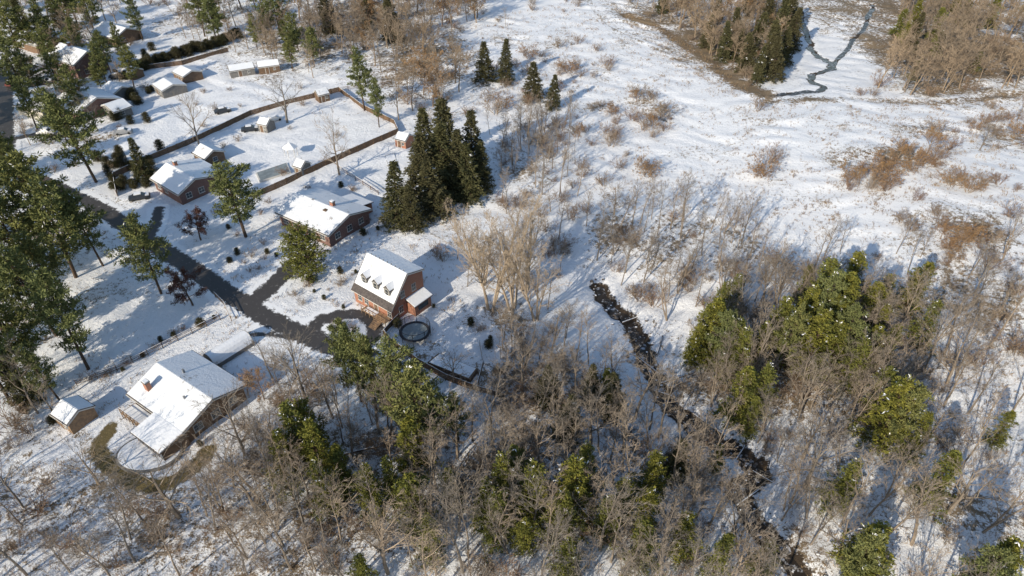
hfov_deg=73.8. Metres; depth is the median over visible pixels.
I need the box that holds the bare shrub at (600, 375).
[570,367,610,393]
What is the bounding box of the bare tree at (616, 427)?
[592,399,633,463]
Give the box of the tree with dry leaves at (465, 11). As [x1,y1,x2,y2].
[455,0,485,18]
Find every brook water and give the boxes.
[777,16,835,95]
[830,5,875,69]
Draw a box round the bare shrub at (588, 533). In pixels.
[573,509,613,542]
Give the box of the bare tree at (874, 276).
[859,261,887,299]
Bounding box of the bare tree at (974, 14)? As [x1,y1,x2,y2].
[964,5,986,39]
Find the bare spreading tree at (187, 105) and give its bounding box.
[166,86,215,144]
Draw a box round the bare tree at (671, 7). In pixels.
[659,0,679,21]
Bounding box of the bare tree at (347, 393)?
[339,378,355,411]
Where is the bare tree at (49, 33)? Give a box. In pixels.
[39,27,59,46]
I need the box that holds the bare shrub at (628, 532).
[597,519,634,560]
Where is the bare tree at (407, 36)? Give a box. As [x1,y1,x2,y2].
[395,21,416,59]
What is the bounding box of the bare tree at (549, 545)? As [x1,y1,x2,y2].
[534,516,571,574]
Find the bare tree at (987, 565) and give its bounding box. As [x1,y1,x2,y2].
[967,548,1012,575]
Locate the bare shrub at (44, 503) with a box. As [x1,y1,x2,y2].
[2,479,56,523]
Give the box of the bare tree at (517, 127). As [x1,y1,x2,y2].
[510,115,521,146]
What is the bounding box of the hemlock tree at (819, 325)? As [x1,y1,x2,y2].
[782,307,838,390]
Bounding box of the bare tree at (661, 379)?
[640,355,676,429]
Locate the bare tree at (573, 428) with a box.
[557,396,596,453]
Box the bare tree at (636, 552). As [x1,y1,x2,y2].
[611,520,658,575]
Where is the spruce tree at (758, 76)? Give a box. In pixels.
[749,46,767,86]
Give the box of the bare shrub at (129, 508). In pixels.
[101,485,152,525]
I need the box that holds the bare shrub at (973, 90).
[970,81,984,92]
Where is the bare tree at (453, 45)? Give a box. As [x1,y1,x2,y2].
[441,32,462,64]
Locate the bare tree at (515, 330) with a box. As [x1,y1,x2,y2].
[503,308,525,363]
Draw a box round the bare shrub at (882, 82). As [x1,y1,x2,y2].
[870,69,891,85]
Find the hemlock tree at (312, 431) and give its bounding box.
[293,417,338,503]
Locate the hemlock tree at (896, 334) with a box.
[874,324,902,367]
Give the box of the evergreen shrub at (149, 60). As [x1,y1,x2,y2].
[145,55,154,68]
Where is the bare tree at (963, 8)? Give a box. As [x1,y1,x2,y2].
[953,0,972,27]
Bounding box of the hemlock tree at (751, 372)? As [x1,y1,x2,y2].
[707,364,758,439]
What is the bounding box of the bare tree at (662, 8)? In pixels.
[660,0,668,21]
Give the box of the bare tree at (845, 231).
[839,219,854,251]
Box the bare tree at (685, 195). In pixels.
[677,176,693,228]
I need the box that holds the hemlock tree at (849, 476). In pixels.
[810,458,863,517]
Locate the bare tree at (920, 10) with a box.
[909,2,929,20]
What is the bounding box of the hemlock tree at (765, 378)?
[723,361,778,421]
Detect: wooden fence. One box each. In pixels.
[74,314,220,386]
[113,87,339,177]
[145,47,228,68]
[213,291,231,320]
[254,128,397,197]
[339,87,397,127]
[339,166,378,194]
[340,80,391,90]
[383,314,399,332]
[383,329,504,397]
[476,340,483,389]
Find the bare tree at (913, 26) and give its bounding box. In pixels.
[898,16,925,45]
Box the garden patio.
[385,153,396,167]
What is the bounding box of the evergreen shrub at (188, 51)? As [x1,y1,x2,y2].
[180,44,195,56]
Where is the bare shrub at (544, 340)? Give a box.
[535,331,551,346]
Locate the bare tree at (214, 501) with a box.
[183,464,228,529]
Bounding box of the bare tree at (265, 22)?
[247,7,272,46]
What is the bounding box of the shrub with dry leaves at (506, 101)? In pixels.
[492,90,515,107]
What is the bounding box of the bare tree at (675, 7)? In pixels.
[667,0,681,22]
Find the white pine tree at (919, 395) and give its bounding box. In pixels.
[880,381,934,450]
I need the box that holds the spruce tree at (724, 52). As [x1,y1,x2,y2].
[712,20,733,63]
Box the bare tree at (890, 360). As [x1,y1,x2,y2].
[869,336,906,394]
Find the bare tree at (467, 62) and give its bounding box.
[446,44,472,91]
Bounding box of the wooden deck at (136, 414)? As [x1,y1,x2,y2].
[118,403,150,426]
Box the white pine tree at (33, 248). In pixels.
[9,227,71,285]
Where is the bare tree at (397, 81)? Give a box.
[382,69,411,119]
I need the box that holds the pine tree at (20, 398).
[0,350,50,414]
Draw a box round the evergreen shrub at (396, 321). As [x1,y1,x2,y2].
[392,317,402,327]
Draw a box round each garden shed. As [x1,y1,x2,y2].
[49,395,97,434]
[120,67,144,79]
[152,78,187,98]
[171,65,203,83]
[227,62,255,77]
[256,59,279,73]
[256,117,275,132]
[292,158,311,175]
[313,87,329,102]
[393,131,413,148]
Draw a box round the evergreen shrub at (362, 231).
[359,227,367,235]
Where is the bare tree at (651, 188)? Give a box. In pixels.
[640,175,662,222]
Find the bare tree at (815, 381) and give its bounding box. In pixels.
[786,347,845,419]
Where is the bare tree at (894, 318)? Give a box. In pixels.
[870,296,921,338]
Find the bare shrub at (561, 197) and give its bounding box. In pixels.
[552,186,570,202]
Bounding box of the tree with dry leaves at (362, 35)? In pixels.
[353,19,374,50]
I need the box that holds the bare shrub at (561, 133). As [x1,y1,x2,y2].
[552,123,566,136]
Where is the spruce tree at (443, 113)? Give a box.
[428,95,463,157]
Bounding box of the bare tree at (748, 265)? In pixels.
[729,239,758,285]
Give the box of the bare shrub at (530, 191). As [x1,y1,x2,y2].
[520,189,531,197]
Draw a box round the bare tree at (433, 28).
[426,21,444,56]
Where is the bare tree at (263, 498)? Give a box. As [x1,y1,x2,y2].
[240,438,296,530]
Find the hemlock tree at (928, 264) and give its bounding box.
[891,261,937,322]
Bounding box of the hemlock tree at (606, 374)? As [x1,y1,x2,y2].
[598,368,610,402]
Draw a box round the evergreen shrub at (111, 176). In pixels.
[108,173,116,181]
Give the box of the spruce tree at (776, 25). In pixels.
[756,20,789,71]
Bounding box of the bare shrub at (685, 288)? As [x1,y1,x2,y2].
[676,279,698,292]
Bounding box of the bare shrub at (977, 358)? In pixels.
[961,342,1008,366]
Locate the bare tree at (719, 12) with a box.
[705,8,723,29]
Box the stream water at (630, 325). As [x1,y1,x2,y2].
[595,286,805,575]
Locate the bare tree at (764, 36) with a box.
[754,21,771,55]
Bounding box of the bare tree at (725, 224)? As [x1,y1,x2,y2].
[713,214,733,267]
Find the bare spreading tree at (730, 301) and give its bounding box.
[703,283,752,321]
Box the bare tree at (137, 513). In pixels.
[85,468,146,523]
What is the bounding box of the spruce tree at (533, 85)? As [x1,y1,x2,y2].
[522,61,544,103]
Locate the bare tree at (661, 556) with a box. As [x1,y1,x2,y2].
[618,514,680,575]
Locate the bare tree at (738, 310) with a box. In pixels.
[729,299,742,317]
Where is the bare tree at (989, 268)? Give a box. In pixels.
[972,250,1003,295]
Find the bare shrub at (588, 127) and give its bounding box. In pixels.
[578,124,592,132]
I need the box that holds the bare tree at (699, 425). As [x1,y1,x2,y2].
[683,398,716,458]
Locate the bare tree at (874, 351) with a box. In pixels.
[839,328,894,390]
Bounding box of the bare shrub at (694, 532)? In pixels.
[672,516,710,539]
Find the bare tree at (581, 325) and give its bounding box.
[566,301,594,359]
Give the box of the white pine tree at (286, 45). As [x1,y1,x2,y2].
[280,36,298,70]
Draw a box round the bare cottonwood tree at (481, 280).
[434,188,542,311]
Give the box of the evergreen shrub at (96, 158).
[90,149,103,161]
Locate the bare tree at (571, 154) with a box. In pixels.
[563,141,578,176]
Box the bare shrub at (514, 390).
[505,381,535,405]
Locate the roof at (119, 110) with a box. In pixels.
[100,98,132,112]
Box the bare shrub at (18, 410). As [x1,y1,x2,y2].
[0,395,31,432]
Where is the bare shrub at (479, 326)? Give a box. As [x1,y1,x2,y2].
[472,320,481,332]
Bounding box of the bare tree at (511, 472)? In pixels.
[487,445,527,521]
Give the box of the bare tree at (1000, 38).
[991,28,1008,57]
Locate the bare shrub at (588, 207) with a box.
[575,201,594,212]
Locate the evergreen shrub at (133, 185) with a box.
[128,180,137,189]
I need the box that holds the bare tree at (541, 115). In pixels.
[527,94,551,135]
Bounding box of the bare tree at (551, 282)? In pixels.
[541,266,562,308]
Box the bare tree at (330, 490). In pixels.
[300,455,375,519]
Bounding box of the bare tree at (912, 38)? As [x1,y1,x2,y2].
[899,29,924,75]
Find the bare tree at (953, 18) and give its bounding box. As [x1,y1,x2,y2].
[942,11,959,26]
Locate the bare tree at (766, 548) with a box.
[747,534,797,575]
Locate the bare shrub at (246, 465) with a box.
[237,447,265,476]
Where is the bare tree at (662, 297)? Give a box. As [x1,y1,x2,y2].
[637,262,683,320]
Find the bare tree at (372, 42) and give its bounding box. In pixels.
[357,20,382,65]
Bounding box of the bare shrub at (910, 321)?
[900,310,924,330]
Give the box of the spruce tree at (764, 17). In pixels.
[745,12,768,51]
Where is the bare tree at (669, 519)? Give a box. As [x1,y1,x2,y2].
[653,498,688,558]
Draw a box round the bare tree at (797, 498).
[780,469,816,521]
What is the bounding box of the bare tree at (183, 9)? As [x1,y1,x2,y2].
[178,0,189,25]
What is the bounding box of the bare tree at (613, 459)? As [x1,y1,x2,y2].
[596,438,634,482]
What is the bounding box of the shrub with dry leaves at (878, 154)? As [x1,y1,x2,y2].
[871,148,901,171]
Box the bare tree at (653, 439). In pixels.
[640,422,672,468]
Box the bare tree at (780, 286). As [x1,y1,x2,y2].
[760,249,812,309]
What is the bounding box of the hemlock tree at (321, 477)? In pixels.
[306,457,349,525]
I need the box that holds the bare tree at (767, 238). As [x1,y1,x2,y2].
[760,223,774,264]
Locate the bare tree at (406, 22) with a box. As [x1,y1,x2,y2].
[400,9,414,47]
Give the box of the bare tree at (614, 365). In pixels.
[607,356,627,376]
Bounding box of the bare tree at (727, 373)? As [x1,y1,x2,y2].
[709,353,740,413]
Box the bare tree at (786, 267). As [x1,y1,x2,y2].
[776,251,800,290]
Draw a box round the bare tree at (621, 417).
[616,392,646,471]
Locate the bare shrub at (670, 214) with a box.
[667,210,679,219]
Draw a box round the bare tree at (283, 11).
[273,0,291,40]
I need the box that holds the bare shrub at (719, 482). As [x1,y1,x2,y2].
[702,471,732,489]
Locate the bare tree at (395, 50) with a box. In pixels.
[385,41,400,74]
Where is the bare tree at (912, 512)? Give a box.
[885,467,957,535]
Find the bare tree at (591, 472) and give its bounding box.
[585,448,605,492]
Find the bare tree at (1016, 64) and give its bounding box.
[1001,36,1023,88]
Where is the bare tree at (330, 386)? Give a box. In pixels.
[315,357,342,428]
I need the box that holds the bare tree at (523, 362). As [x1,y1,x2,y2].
[507,338,537,374]
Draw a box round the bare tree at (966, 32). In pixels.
[946,18,982,46]
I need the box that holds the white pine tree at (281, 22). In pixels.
[277,20,288,41]
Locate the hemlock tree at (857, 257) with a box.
[840,250,868,303]
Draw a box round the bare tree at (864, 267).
[856,249,873,287]
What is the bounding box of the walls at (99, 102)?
[62,99,115,118]
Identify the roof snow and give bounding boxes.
[13,93,54,111]
[46,42,88,64]
[57,87,120,111]
[93,21,138,36]
[100,81,132,93]
[102,98,131,111]
[127,350,245,431]
[150,158,214,193]
[276,188,370,234]
[355,248,422,303]
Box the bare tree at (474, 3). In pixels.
[464,0,486,22]
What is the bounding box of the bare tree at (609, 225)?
[599,205,617,255]
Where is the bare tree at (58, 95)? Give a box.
[38,83,66,112]
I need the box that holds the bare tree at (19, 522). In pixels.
[0,502,23,525]
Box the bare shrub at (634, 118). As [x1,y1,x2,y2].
[622,109,643,121]
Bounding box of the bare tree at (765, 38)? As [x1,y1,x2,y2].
[757,26,786,51]
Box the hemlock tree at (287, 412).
[277,398,322,476]
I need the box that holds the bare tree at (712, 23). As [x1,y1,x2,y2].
[697,10,724,53]
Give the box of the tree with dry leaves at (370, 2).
[356,0,381,25]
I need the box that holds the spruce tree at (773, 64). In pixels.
[763,35,785,83]
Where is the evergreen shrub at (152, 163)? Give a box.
[147,159,157,171]
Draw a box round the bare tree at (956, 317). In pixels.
[939,278,995,353]
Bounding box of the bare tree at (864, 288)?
[853,261,890,299]
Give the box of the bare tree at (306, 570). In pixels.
[303,558,334,575]
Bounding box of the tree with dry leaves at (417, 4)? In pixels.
[401,0,433,12]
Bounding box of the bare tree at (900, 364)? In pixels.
[889,354,913,380]
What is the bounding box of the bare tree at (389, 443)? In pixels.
[380,426,400,469]
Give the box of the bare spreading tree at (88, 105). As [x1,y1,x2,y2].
[71,94,98,131]
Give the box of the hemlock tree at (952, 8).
[945,0,961,13]
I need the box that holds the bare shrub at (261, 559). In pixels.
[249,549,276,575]
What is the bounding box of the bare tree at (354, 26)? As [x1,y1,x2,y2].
[345,18,363,49]
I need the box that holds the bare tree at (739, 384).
[724,372,751,428]
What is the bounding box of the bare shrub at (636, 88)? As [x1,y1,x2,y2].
[626,81,649,96]
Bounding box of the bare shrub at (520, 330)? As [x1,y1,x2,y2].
[507,318,531,337]
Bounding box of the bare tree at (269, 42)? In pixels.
[261,25,278,58]
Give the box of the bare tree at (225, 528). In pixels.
[188,496,260,558]
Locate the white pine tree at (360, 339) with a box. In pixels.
[342,329,379,409]
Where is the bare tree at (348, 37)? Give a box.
[334,22,360,61]
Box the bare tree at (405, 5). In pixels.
[394,0,416,27]
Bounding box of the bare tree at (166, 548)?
[138,506,185,575]
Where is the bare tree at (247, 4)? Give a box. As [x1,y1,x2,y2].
[243,0,258,18]
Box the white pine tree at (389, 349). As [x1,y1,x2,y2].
[371,332,423,418]
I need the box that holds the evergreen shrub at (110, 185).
[107,182,113,188]
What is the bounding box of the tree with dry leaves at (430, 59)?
[401,49,460,97]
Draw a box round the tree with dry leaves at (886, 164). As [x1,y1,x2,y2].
[867,153,895,175]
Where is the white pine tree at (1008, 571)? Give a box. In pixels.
[951,543,1021,575]
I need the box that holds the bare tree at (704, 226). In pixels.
[691,205,722,255]
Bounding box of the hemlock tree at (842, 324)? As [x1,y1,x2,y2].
[811,319,850,382]
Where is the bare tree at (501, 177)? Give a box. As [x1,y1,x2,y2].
[498,167,509,199]
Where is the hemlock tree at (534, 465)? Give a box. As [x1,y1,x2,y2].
[507,457,555,530]
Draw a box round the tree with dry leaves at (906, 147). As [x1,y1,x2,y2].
[889,135,918,161]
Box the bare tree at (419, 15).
[414,8,431,35]
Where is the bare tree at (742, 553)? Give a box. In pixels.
[721,501,786,575]
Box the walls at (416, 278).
[354,271,423,320]
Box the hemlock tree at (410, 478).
[387,470,441,541]
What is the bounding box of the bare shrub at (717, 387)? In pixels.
[703,368,734,397]
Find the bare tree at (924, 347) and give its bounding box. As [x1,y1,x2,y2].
[902,321,949,376]
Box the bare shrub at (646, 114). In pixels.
[643,108,668,124]
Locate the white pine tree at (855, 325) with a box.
[825,301,881,369]
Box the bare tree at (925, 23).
[920,12,933,32]
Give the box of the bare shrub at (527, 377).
[502,359,547,395]
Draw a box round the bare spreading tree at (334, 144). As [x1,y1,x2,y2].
[312,105,350,174]
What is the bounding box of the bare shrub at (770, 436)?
[758,417,784,444]
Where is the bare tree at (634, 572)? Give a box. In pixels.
[611,530,645,575]
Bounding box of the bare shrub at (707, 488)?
[698,473,716,499]
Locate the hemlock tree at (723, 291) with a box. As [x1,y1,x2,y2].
[703,280,733,311]
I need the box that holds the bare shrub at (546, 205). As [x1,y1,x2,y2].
[534,204,549,216]
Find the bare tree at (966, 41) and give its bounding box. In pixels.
[942,25,979,76]
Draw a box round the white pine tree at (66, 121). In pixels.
[29,92,109,182]
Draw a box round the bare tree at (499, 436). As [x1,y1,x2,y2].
[469,404,529,471]
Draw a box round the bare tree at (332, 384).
[318,368,340,403]
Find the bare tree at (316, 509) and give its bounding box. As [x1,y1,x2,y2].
[305,483,324,540]
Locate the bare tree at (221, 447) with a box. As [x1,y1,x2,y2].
[210,431,251,487]
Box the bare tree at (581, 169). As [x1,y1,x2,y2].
[574,153,590,195]
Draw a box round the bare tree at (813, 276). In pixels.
[804,263,820,291]
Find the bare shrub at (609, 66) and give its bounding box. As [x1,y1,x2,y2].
[600,62,614,70]
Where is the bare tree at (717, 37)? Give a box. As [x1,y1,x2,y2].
[714,23,731,54]
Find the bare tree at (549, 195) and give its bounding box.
[541,182,557,211]
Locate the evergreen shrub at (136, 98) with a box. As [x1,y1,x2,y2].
[131,95,143,104]
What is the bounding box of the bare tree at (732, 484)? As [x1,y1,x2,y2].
[709,461,755,524]
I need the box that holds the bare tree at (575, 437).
[552,396,597,466]
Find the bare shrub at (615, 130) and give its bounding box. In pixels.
[604,121,624,139]
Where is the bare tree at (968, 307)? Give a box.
[916,286,995,360]
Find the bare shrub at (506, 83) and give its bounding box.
[498,76,513,87]
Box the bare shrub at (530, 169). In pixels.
[525,165,538,173]
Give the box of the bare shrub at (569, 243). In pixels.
[556,232,580,246]
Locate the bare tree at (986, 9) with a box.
[973,0,999,30]
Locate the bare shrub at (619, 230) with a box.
[614,217,639,236]
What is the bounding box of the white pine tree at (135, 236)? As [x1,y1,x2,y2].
[103,209,170,293]
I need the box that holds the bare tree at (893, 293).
[871,288,910,324]
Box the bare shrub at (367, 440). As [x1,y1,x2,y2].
[354,424,390,460]
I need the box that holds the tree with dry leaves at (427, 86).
[415,64,449,106]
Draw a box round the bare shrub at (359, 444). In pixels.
[352,432,373,449]
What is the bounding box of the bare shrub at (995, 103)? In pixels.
[983,100,996,107]
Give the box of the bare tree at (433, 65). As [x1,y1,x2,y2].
[423,44,441,97]
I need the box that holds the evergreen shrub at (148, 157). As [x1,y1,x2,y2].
[145,154,154,161]
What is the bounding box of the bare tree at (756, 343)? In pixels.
[716,316,772,370]
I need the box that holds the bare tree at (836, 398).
[823,381,863,422]
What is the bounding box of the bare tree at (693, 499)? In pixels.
[676,472,712,524]
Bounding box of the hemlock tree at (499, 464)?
[478,451,516,513]
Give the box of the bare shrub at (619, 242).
[610,232,624,247]
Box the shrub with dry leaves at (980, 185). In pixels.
[957,173,994,192]
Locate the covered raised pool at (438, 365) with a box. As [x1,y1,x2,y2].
[427,353,477,382]
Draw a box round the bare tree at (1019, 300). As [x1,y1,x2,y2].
[988,276,1023,347]
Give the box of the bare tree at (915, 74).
[900,59,926,91]
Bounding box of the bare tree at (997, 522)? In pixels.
[969,459,1023,533]
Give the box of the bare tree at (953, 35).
[930,20,965,68]
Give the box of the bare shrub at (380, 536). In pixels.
[363,519,395,551]
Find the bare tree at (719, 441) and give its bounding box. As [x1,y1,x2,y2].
[677,392,748,480]
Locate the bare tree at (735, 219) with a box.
[726,201,743,242]
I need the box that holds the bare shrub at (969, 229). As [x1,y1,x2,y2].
[959,223,977,234]
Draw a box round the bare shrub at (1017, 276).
[1011,270,1023,280]
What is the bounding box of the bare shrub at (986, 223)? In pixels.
[980,214,999,228]
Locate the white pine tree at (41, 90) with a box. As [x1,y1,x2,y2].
[30,86,66,140]
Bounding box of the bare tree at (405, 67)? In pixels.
[391,55,414,93]
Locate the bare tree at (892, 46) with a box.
[887,37,904,60]
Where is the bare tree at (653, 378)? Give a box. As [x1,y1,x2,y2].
[616,344,678,418]
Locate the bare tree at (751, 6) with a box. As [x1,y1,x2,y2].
[742,0,759,24]
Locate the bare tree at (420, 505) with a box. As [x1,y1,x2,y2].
[396,474,442,537]
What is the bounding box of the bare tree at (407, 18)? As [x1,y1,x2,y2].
[398,3,419,44]
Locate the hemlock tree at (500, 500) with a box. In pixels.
[471,486,518,563]
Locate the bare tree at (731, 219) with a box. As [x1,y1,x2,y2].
[724,185,754,233]
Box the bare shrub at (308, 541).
[290,519,326,560]
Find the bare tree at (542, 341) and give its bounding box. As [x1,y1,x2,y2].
[534,329,549,358]
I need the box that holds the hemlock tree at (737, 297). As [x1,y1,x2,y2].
[716,273,746,319]
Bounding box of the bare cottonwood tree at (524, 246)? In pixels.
[490,188,547,290]
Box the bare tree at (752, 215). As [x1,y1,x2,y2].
[735,188,763,243]
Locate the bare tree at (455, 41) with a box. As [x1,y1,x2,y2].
[448,27,463,69]
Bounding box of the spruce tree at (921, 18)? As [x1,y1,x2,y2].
[898,12,925,55]
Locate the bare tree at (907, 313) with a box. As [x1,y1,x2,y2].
[896,265,941,323]
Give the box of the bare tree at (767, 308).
[752,290,777,328]
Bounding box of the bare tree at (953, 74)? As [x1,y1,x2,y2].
[943,57,964,92]
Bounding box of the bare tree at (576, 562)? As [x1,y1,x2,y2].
[552,527,599,575]
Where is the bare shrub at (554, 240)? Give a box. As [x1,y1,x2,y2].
[547,231,567,245]
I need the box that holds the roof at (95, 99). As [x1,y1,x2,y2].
[64,98,119,113]
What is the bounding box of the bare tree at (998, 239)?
[967,229,1007,277]
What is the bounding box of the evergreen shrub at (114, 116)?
[112,113,120,120]
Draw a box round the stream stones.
[590,278,826,575]
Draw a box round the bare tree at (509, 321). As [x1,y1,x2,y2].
[502,300,519,357]
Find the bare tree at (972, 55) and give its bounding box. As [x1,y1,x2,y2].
[949,42,981,86]
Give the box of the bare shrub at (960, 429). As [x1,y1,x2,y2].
[946,421,981,446]
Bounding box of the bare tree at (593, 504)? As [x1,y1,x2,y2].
[555,443,630,520]
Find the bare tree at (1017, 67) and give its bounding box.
[1007,42,1023,87]
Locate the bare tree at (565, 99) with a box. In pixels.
[562,89,578,126]
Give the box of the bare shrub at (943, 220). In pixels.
[927,206,961,229]
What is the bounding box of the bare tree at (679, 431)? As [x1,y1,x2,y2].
[661,409,703,489]
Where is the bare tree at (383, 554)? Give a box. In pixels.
[338,484,430,574]
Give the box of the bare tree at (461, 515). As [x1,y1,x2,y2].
[441,475,476,557]
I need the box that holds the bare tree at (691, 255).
[678,233,706,286]
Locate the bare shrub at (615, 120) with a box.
[610,111,621,123]
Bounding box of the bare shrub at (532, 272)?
[522,265,542,278]
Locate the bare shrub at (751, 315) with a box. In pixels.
[743,302,764,321]
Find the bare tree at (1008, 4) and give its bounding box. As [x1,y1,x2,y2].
[998,0,1020,20]
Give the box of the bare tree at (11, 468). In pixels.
[0,437,26,507]
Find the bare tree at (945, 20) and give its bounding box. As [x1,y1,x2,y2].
[934,11,956,57]
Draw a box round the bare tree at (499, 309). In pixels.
[486,297,508,347]
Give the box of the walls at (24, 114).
[18,110,54,118]
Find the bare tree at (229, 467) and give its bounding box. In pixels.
[192,428,258,496]
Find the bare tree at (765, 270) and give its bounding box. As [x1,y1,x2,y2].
[750,243,790,301]
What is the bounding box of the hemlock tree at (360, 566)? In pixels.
[344,551,379,575]
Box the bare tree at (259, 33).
[254,21,265,52]
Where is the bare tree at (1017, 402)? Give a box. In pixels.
[1012,360,1023,410]
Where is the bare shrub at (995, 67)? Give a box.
[987,58,1001,73]
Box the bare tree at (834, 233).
[823,216,848,260]
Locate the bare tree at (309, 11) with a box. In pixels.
[301,4,320,29]
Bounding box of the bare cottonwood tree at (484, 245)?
[439,197,507,285]
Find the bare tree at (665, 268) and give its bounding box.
[660,254,676,288]
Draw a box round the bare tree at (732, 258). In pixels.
[717,237,745,283]
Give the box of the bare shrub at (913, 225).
[905,215,925,231]
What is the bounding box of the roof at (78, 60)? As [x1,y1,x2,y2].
[59,52,103,65]
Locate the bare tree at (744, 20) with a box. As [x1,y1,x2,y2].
[736,14,756,36]
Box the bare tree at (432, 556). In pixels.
[405,538,449,575]
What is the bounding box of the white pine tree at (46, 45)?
[31,28,60,63]
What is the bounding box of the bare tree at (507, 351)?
[498,337,521,389]
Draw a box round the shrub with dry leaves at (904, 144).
[887,136,920,149]
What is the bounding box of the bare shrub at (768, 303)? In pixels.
[757,293,774,310]
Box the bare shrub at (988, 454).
[982,449,998,460]
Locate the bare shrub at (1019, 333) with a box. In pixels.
[1009,329,1023,355]
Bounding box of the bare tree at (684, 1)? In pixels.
[676,0,697,23]
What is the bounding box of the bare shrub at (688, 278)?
[679,263,707,284]
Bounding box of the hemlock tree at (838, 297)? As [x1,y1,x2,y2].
[798,292,845,352]
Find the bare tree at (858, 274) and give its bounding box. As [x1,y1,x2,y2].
[840,267,867,307]
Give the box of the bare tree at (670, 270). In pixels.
[661,254,682,296]
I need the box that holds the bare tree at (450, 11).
[446,0,460,29]
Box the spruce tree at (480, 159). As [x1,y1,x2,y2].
[470,140,495,193]
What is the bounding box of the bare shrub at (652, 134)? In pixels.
[647,125,662,137]
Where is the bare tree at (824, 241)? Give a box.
[813,225,839,265]
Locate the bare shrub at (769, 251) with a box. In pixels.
[755,244,798,269]
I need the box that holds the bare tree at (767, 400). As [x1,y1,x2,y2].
[758,379,793,428]
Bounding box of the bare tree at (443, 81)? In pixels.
[429,63,450,96]
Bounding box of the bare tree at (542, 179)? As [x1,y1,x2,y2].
[529,152,552,193]
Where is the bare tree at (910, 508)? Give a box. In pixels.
[894,450,962,545]
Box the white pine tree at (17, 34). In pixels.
[0,0,37,57]
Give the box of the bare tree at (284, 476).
[267,449,309,510]
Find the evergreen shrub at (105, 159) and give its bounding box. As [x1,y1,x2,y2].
[100,155,111,164]
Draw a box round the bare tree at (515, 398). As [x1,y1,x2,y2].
[501,392,527,438]
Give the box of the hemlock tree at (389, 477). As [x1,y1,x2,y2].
[377,455,406,509]
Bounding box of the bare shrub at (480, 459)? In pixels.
[469,436,496,473]
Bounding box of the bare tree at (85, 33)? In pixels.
[78,22,92,42]
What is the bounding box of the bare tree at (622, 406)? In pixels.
[600,382,641,442]
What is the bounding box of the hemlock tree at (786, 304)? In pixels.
[750,295,795,367]
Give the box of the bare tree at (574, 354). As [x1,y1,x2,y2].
[556,339,595,395]
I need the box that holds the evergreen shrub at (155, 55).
[151,53,162,62]
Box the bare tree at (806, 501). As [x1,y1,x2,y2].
[778,455,833,518]
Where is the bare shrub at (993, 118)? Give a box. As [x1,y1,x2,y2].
[979,112,997,124]
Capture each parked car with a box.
[36,127,53,134]
[37,78,51,84]
[108,72,117,78]
[113,127,132,135]
[128,191,150,201]
[213,106,230,114]
[241,124,258,132]
[268,115,281,121]
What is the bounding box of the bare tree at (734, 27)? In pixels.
[728,19,739,49]
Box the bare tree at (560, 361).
[555,348,567,383]
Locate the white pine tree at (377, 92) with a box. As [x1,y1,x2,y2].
[366,76,385,126]
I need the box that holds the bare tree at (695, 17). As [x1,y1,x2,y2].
[685,1,705,36]
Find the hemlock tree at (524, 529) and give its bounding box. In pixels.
[506,516,546,557]
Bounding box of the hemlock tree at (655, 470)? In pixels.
[628,449,673,502]
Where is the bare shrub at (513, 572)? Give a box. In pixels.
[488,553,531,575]
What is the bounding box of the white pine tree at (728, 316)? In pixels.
[704,309,741,360]
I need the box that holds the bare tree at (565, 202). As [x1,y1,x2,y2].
[554,190,576,239]
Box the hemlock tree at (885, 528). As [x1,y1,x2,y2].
[826,519,895,575]
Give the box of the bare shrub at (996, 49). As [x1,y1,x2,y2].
[985,43,1002,53]
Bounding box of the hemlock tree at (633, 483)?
[614,475,638,526]
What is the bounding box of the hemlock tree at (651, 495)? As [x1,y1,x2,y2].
[627,485,664,540]
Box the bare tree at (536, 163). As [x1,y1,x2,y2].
[529,145,546,187]
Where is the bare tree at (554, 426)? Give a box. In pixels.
[546,406,561,452]
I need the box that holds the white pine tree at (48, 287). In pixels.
[20,265,91,369]
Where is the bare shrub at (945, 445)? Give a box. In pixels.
[933,425,962,452]
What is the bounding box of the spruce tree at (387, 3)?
[378,0,405,45]
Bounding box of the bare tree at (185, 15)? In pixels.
[181,11,195,39]
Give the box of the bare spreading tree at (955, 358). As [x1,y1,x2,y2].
[931,301,992,384]
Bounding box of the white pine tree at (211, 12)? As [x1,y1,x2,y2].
[196,0,228,37]
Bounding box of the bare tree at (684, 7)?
[678,0,699,29]
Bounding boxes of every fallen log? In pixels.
[344,444,384,454]
[622,315,637,323]
[637,356,658,373]
[656,335,662,354]
[661,372,695,384]
[690,412,721,433]
[735,446,744,459]
[736,484,765,506]
[748,468,773,482]
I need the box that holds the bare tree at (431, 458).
[409,414,463,492]
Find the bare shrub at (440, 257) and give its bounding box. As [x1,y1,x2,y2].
[432,249,453,261]
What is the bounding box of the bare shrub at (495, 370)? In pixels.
[489,351,520,382]
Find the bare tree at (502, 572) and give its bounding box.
[469,549,514,575]
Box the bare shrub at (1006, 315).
[990,298,1021,323]
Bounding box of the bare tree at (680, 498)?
[664,470,703,518]
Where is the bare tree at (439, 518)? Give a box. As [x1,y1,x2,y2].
[432,507,456,545]
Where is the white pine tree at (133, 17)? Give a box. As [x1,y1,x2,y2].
[119,0,143,39]
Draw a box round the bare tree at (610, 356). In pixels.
[595,325,637,379]
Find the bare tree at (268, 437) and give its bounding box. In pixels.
[259,423,283,454]
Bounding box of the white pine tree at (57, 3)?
[44,0,78,20]
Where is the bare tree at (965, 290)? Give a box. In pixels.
[957,276,974,309]
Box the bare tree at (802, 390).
[786,336,839,408]
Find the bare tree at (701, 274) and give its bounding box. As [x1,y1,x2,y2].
[690,255,709,306]
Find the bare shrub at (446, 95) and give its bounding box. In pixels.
[442,91,453,101]
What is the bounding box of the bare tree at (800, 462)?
[769,439,834,503]
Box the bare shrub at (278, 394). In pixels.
[269,387,311,420]
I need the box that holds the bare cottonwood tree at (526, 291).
[501,226,571,321]

